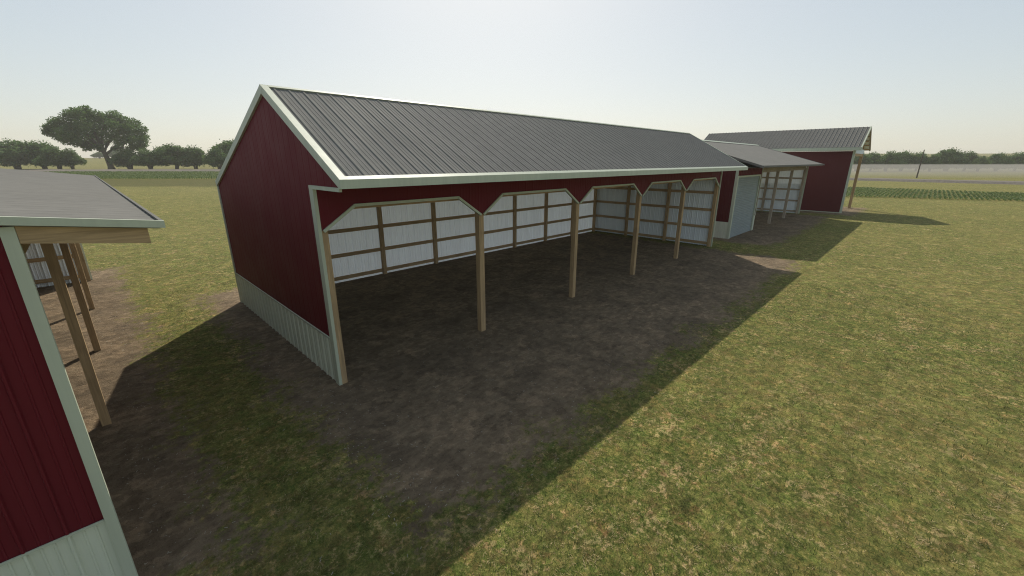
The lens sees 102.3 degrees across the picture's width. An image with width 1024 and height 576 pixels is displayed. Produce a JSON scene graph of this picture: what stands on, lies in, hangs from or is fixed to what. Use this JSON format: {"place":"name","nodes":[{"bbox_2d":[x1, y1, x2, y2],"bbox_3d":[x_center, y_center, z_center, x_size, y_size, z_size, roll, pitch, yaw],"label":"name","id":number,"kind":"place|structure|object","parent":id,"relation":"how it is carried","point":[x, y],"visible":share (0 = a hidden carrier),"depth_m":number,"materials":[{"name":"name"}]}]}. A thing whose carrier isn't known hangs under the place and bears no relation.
{"place":"outdoors","nodes":[
{"label":"outdoors","id":0,"kind":"place"},
{"bbox_2d":[29,169,220,171],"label":"gravel road","id":1,"kind":"structure","parent":0,"point":[127,170],"depth_m":144.53,"materials":[{"name":"grey gravel"}]},
{"bbox_2d":[0,153,1023,575],"bbox_3d":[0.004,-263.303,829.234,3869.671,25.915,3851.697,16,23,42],"label":"ground","id":2,"kind":"structure","parent":0,"point":[468,401],"depth_m":8.21,"materials":[{"name":"green plant"}]},
{"bbox_2d":[0,138,36,168],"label":"bushy tree","id":3,"kind":"object","parent":2,"relation":"on","point":[10,151],"visible":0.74,"depth_m":172.61,"materials":[{"name":"green plant"}]},
{"bbox_2d":[16,140,58,168],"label":"bushy tree","id":4,"kind":"object","parent":2,"relation":"on","point":[35,149],"visible":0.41,"depth_m":176.36,"materials":[{"name":"green plant"}]},
{"bbox_2d":[31,145,71,168],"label":"bushy tree","id":5,"kind":"object","parent":2,"relation":"on","point":[49,153],"visible":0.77,"depth_m":172.58,"materials":[{"name":"green plant"}]},
{"bbox_2d":[51,148,86,168],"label":"bushy tree","id":6,"kind":"object","parent":2,"relation":"on","point":[75,158],"visible":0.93,"depth_m":175.99,"materials":[{"name":"green plant"}]},
{"bbox_2d":[0,168,165,575],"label":"machine shed","id":7,"kind":"structure","parent":2,"relation":"on","point":[58,515],"depth_m":3.95,"materials":[{"name":"red metal"}]},
{"bbox_2d":[39,105,150,168],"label":"oak tree","id":8,"kind":"object","parent":2,"relation":"on","point":[74,131],"visible":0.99,"depth_m":172.41,"materials":[{"name":"green plant"}]},
{"bbox_2d":[90,152,103,158],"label":"hill tree","id":9,"kind":"object","parent":2,"relation":"on","point":[99,155],"visible":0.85,"depth_m":397.38,"materials":[{"name":"green plant"}]},
{"bbox_2d":[106,149,151,168],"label":"bushy tree","id":10,"kind":"object","parent":2,"relation":"on","point":[121,158],"visible":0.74,"depth_m":176.20,"materials":[{"name":"green plant"}]},
{"bbox_2d":[43,171,219,178],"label":"crop field","id":11,"kind":"structure","parent":2,"relation":"on","point":[149,174],"depth_m":111.47,"materials":[{"name":"green plant"}]},
{"bbox_2d":[129,148,168,168],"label":"bushy tree","id":12,"kind":"object","parent":2,"relation":"on","point":[144,157],"visible":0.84,"depth_m":172.90,"materials":[{"name":"green plant"}]},
{"bbox_2d":[151,143,195,168],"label":"bushy tree","id":13,"kind":"object","parent":2,"relation":"on","point":[166,153],"visible":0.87,"depth_m":176.61,"materials":[{"name":"green plant"}]},
{"bbox_2d":[179,145,206,168],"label":"bushy tree","id":14,"kind":"object","parent":2,"relation":"on","point":[197,153],"visible":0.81,"depth_m":181.87,"materials":[{"name":"green plant"}]},
{"bbox_2d":[201,146,226,168],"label":"bushy tree","id":15,"kind":"object","parent":2,"relation":"on","point":[215,157],"visible":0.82,"depth_m":174.94,"materials":[{"name":"green plant"}]},
{"bbox_2d":[212,139,233,153],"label":"bushy tree","id":16,"kind":"object","parent":2,"relation":"on","point":[225,146],"visible":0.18,"depth_m":180.84,"materials":[{"name":"green plant"}]},
{"bbox_2d":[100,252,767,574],"bbox_3d":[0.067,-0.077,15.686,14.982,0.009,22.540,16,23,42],"label":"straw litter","id":17,"kind":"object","parent":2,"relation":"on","point":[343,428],"visible":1,"depth_m":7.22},
{"bbox_2d":[215,84,747,385],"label":"open shed","id":18,"kind":"structure","parent":2,"relation":"on","point":[321,193],"depth_m":10.99,"materials":[{"name":"red metal"}]},
{"bbox_2d":[702,140,824,238],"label":"workshop shed","id":19,"kind":"structure","parent":2,"relation":"on","point":[770,180],"depth_m":27.96,"materials":[{"name":"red metal"}]},
{"bbox_2d":[730,176,758,237],"bbox_3d":[14.819,-5.235,26.352,0.050,3.620,4.354,16,23,42],"label":"roller door","id":20,"kind":"structure","parent":19,"relation":"in","point":[747,186],"depth_m":26.33,"materials":[{"name":"white metal"}]},
{"bbox_2d":[852,154,873,170],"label":"bushy tree","id":21,"kind":"object","parent":2,"relation":"on","point":[866,162],"visible":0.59,"depth_m":188.39,"materials":[{"name":"green plant"}]},
{"bbox_2d":[862,151,882,170],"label":"bushy tree","id":22,"kind":"object","parent":2,"relation":"on","point":[876,156],"visible":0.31,"depth_m":192.15,"materials":[{"name":"green plant"}]},
{"bbox_2d":[873,150,906,170],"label":"bushy tree","id":23,"kind":"object","parent":2,"relation":"on","point":[888,160],"visible":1,"depth_m":187.09,"materials":[{"name":"green plant"}]},
{"bbox_2d":[891,150,917,170],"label":"bushy tree","id":24,"kind":"object","parent":2,"relation":"on","point":[906,156],"visible":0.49,"depth_m":190.97,"materials":[{"name":"green plant"}]},
{"bbox_2d":[906,151,928,170],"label":"bushy tree","id":25,"kind":"object","parent":2,"relation":"on","point":[918,156],"visible":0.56,"depth_m":189.02,"materials":[{"name":"green plant"}]},
{"bbox_2d":[916,149,924,177],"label":"utility pole","id":26,"kind":"object","parent":2,"relation":"on","point":[920,164],"visible":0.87,"depth_m":114.38,"materials":[{"name":"brown wood"}]},
{"bbox_2d":[920,153,945,171],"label":"bushy tree","id":27,"kind":"object","parent":2,"relation":"on","point":[934,161],"visible":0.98,"depth_m":185.95,"materials":[{"name":"green plant"}]},
{"bbox_2d":[846,186,1023,200],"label":"crop rows","id":28,"kind":"object","parent":2,"relation":"on","point":[995,196],"visible":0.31,"depth_m":56.80,"materials":[{"name":"green plant"}]},
{"bbox_2d":[936,147,970,170],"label":"bushy tree","id":29,"kind":"object","parent":2,"relation":"on","point":[952,158],"visible":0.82,"depth_m":189.80,"materials":[{"name":"green plant"}]},
{"bbox_2d":[958,151,981,170],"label":"bushy tree","id":30,"kind":"object","parent":2,"relation":"on","point":[972,156],"visible":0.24,"depth_m":193.08,"materials":[{"name":"green plant"}]},
{"bbox_2d":[968,155,991,170],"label":"bushy tree","id":31,"kind":"object","parent":2,"relation":"on","point":[979,163],"visible":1,"depth_m":187.30,"materials":[{"name":"green plant"}]},
{"bbox_2d":[987,152,1016,170],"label":"bushy tree","id":32,"kind":"object","parent":2,"relation":"on","point":[1000,161],"visible":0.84,"depth_m":192.17,"materials":[{"name":"green plant"}]},
{"bbox_2d":[1008,152,1023,170],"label":"bushy tree","id":33,"kind":"object","parent":2,"relation":"on","point":[1016,157],"visible":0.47,"depth_m":197.20,"materials":[{"name":"green plant"}]},
{"bbox_2d":[1013,158,1023,168],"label":"bushy tree","id":34,"kind":"object","parent":2,"relation":"on","point":[1019,165],"visible":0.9,"depth_m":195.73,"materials":[{"name":"green plant"}]},
{"bbox_2d":[0,0,1023,157],"label":"sky","id":35,"kind":"structure","parent":0,"point":[934,76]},
{"bbox_2d":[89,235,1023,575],"bbox_3d":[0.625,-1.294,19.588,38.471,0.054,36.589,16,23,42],"label":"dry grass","id":36,"kind":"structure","parent":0,"point":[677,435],"depth_m":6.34,"materials":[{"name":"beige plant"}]},
{"bbox_2d":[121,281,1023,575],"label":"short grass","id":37,"kind":"structure","parent":0,"point":[691,457],"depth_m":6.37,"materials":[{"name":"green plant"}]},
{"bbox_2d":[704,126,871,212],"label":"tall barn","id":38,"kind":"structure","parent":0,"point":[836,151],"depth_m":38.34,"materials":[{"name":"red metal"}]},
{"bbox_2d":[849,178,1023,184],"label":"gravel road","id":39,"kind":"structure","parent":0,"point":[947,181],"depth_m":91.31,"materials":[{"name":"grey gravel"}]}
]}

